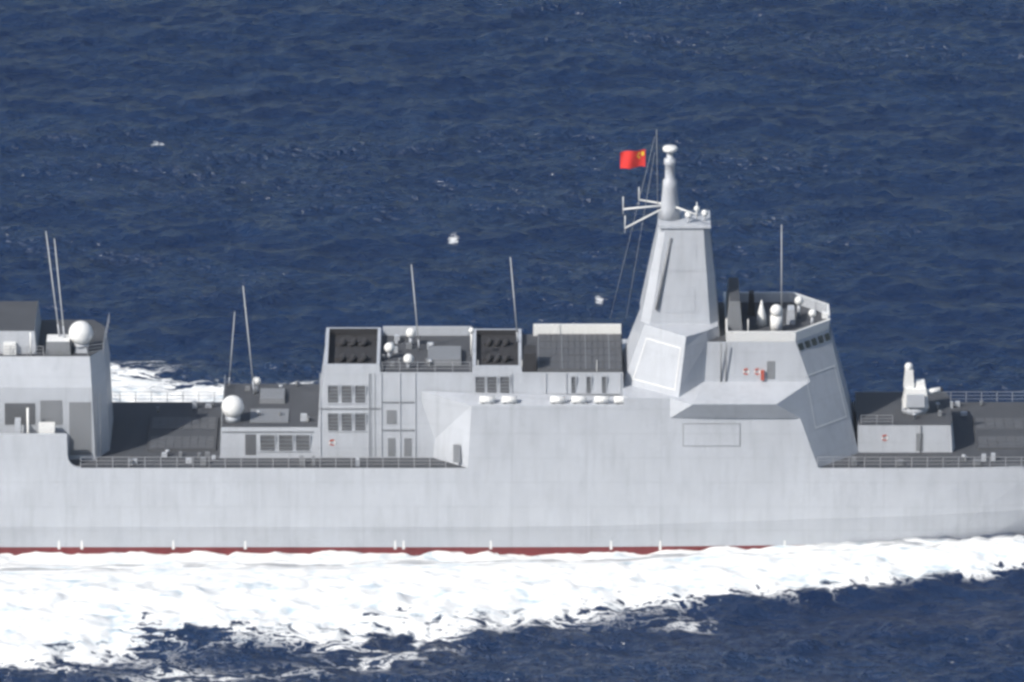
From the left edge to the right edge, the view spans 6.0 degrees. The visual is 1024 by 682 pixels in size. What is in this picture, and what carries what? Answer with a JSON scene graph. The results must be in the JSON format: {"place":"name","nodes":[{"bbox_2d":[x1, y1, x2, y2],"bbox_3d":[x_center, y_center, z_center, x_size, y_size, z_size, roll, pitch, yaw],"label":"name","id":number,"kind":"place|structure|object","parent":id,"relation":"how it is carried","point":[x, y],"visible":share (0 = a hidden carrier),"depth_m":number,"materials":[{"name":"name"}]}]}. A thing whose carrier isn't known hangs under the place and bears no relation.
{"place":"outdoors","nodes":[
{"label":"outdoors","id":0,"kind":"place"},
{"bbox_2d":[0,0,1023,681],"bbox_3d":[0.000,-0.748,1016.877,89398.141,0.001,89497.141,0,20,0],"label":"ocean","id":1,"kind":"structure","parent":0,"point":[180,180],"depth_m":1044.91,"materials":[{"name":"liquid"}]},
{"bbox_2d":[0,129,1023,555],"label":"destroyer","id":2,"kind":"object","parent":1,"relation":"in","point":[690,413],"visible":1,"depth_m":955.77,"materials":[{"name":"grey paint"}]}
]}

